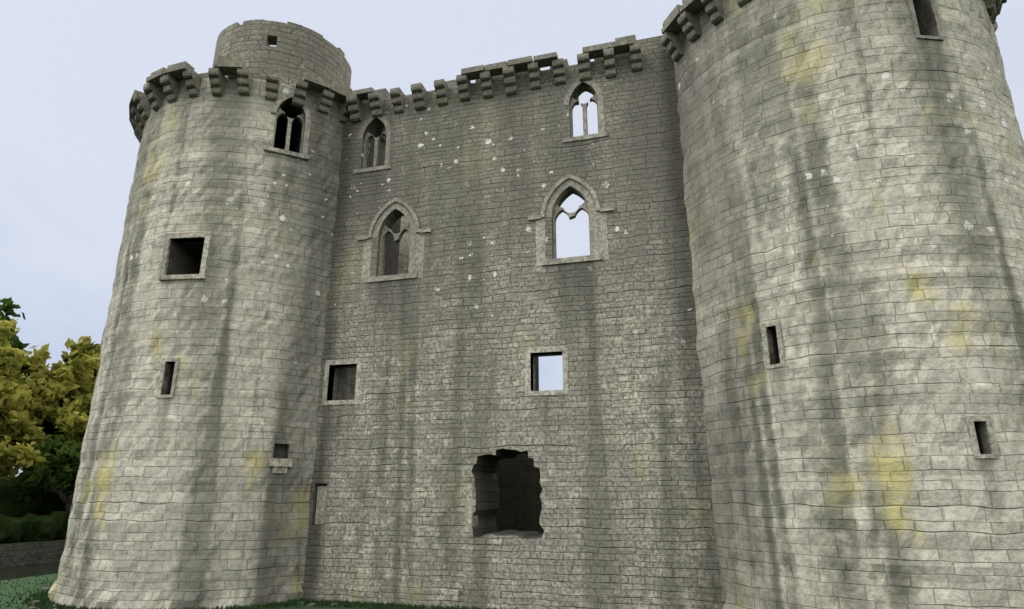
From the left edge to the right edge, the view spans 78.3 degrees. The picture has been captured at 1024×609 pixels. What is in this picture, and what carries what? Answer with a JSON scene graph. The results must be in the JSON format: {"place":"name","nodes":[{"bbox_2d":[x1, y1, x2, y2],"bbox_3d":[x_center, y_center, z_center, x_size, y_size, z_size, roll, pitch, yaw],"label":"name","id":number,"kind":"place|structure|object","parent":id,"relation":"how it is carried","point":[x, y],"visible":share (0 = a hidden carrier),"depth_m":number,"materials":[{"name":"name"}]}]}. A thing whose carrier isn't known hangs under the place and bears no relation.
{"place":"outdoors","nodes":[
{"label":"outdoors","id":0,"kind":"place"},
{"bbox_2d":[0,562,59,580],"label":"moat water","id":1,"kind":"structure","parent":0,"point":[27,571],"depth_m":28.95,"materials":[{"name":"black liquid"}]},
{"bbox_2d":[0,394,92,456],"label":"tree","id":2,"kind":"object","parent":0,"point":[76,409],"depth_m":40.37,"materials":[{"name":"plant"}]},
{"bbox_2d":[51,430,82,444],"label":"tree","id":3,"kind":"object","parent":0,"point":[61,438],"visible":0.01,"depth_m":62.22,"materials":[{"name":"green plant"}]},
{"bbox_2d":[0,538,377,608],"bbox_3d":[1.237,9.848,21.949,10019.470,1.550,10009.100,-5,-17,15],"label":"ground","id":4,"kind":"structure","parent":0,"point":[24,553],"depth_m":30.14,"materials":[{"name":"green plant"}]},
{"bbox_2d":[0,316,66,479],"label":"tree","id":5,"kind":"object","parent":4,"relation":"on","point":[15,395],"depth_m":35.24,"materials":[{"name":"plant"}]},
{"bbox_2d":[0,476,67,517],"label":"shrubs","id":6,"kind":"object","parent":4,"relation":"on","point":[49,503],"visible":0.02,"depth_m":35.02,"materials":[{"name":"green plant"}]},
{"bbox_2d":[0,511,69,543],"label":"hedge","id":7,"kind":"object","parent":4,"relation":"on","point":[30,527],"visible":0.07,"depth_m":31.87,"materials":[{"name":"green plant"}]},
{"bbox_2d":[0,297,87,438],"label":"tree","id":8,"kind":"object","parent":4,"relation":"on","point":[7,306],"depth_m":45.71,"materials":[{"name":"green plant"}]},
{"bbox_2d":[10,440,82,511],"bbox_3d":[-24.726,10.509,35.613,6.317,5.592,6.454,4,-17,-12],"label":"tree","id":9,"kind":"object","parent":4,"relation":"on","point":[33,481],"depth_m":34.25,"materials":[{"name":"green plant"}]},
{"bbox_2d":[8,336,100,475],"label":"tree","id":10,"kind":"object","parent":4,"relation":"on","point":[80,357],"depth_m":47.27,"materials":[{"name":"plant"}]},
{"bbox_2d":[61,340,100,362],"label":"tree","id":11,"kind":"object","parent":4,"relation":"on","point":[65,359],"depth_m":48.45,"materials":[{"name":"green plant"}]},
{"bbox_2d":[48,78,356,608],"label":"tower","id":12,"kind":"structure","parent":4,"relation":"on","point":[185,496],"depth_m":18.37,"materials":[{"name":"stone"}]},
{"bbox_2d":[129,56,385,147],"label":"corbels","id":13,"kind":"object","parent":12,"relation":"on","point":[160,85],"visible":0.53,"depth_m":20.81,"materials":[{"name":"grey stone"}]},
{"bbox_2d":[180,71,341,103],"bbox_3d":[-9.459,-6.372,25.057,8.800,0.404,8.983,-5,-17,15],"label":"parapet","id":14,"kind":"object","parent":12,"relation":"on","point":[287,79],"visible":0.06,"depth_m":21.05,"materials":[{"name":"grey stone"}]},
{"bbox_2d":[212,19,351,87],"bbox_3d":[-9.373,-8.000,25.522,5.303,4.193,5.303,-5,-17,15],"label":"turret","id":15,"kind":"object","parent":12,"relation":"on","point":[298,51],"visible":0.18,"depth_m":23.57,"materials":[{"name":"stone"}]},
{"bbox_2d":[272,107,304,152],"bbox_3d":[-7.411,-5.922,20.948,1.040,2.124,0.160,8,-19,-26],"label":"window tracery","id":16,"kind":"object","parent":12,"relation":"attached to","point":[300,118],"visible":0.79,"depth_m":20.88,"materials":[{"name":"stone"}]},
{"bbox_2d":[156,0,999,472],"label":"window frames","id":17,"kind":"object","parent":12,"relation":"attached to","point":[282,466],"depth_m":17.76,"materials":[{"name":"stone"}]},
{"bbox_2d":[0,572,516,608],"bbox_3d":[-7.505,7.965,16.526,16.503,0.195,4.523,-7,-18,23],"label":"grass","id":18,"kind":"structure","parent":4,"relation":"on","point":[302,603],"depth_m":16.92,"materials":[{"name":"green plant"}]},
{"bbox_2d":[398,216,409,273],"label":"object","id":19,"kind":"object","parent":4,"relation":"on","point":[403,264],"depth_m":28.77,"materials":[{"name":"stone"}]},
{"bbox_2d":[303,48,721,603],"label":"front wall","id":20,"kind":"structure","parent":4,"relation":"on","point":[434,422],"depth_m":17.98,"materials":[{"name":"stone"}]},
{"bbox_2d":[315,79,613,531],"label":"window frames","id":21,"kind":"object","parent":20,"relation":"attached to","point":[598,225],"depth_m":18.98,"materials":[{"name":"stone"}]},
{"bbox_2d":[363,130,385,167],"bbox_3d":[-4.630,-5.491,21.642,1.020,2.037,0.160,-5,-17,15],"label":"window tracery","id":22,"kind":"object","parent":21,"relation":"attached to","point":[368,137],"visible":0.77,"depth_m":21.60,"materials":[{"name":"stone"}]},
{"bbox_2d":[378,223,409,275],"bbox_3d":[-3.709,-1.976,20.346,1.250,2.400,0.180,-5,-17,15],"label":"window tracery","id":23,"kind":"object","parent":21,"relation":"attached to","point":[386,231],"visible":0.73,"depth_m":20.37,"materials":[{"name":"stone"}]},
{"bbox_2d":[553,200,590,258],"bbox_3d":[1.802,-2.428,18.842,1.250,2.400,0.180,-5,-17,15],"label":"window tracery","id":24,"kind":"object","parent":21,"relation":"attached to","point":[558,210],"visible":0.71,"depth_m":18.83,"materials":[{"name":"stone"}]},
{"bbox_2d":[570,93,598,136],"bbox_3d":[2.284,-6.057,19.755,1.020,2.037,0.160,-5,-17,15],"label":"window tracery","id":25,"kind":"object","parent":21,"relation":"attached to","point":[574,102],"visible":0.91,"depth_m":19.70,"materials":[{"name":"stone"}]},
{"bbox_2d":[346,38,642,122],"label":"corbels","id":26,"kind":"object","parent":20,"relation":"attached to","point":[509,70],"depth_m":20.32,"materials":[{"name":"grey stone"}]},
{"bbox_2d":[362,25,663,105],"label":"rubble wall","id":27,"kind":"structure","parent":20,"relation":"on","point":[650,44],"depth_m":19.80,"materials":[{"name":"grey stone"}]},
{"bbox_2d":[495,453,543,533],"bbox_3d":[1.694,2.184,24.330,23.787,16.200,9.500,-5,-17,15],"label":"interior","id":28,"kind":"object","parent":20,"relation":"in","point":[520,491],"visible":0.04,"depth_m":25.82,"materials":[{"name":"stone"}]},
{"bbox_2d":[300,583,724,608],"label":"plinth wall","id":29,"kind":"structure","parent":4,"relation":"on","point":[420,596],"depth_m":16.16,"materials":[{"name":"stone"}]},
{"bbox_2d":[674,0,1023,608],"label":"tower","id":30,"kind":"structure","parent":4,"relation":"on","point":[853,173],"depth_m":13.84,"materials":[{"name":"stone"}]},
{"bbox_2d":[660,0,1006,61],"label":"corbels","id":31,"kind":"object","parent":30,"relation":"on","point":[680,18],"visible":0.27,"depth_m":17.86,"materials":[{"name":"grey stone"}]},
{"bbox_2d":[0,0,1023,475],"label":"sky","id":32,"kind":"structure","parent":0,"point":[71,71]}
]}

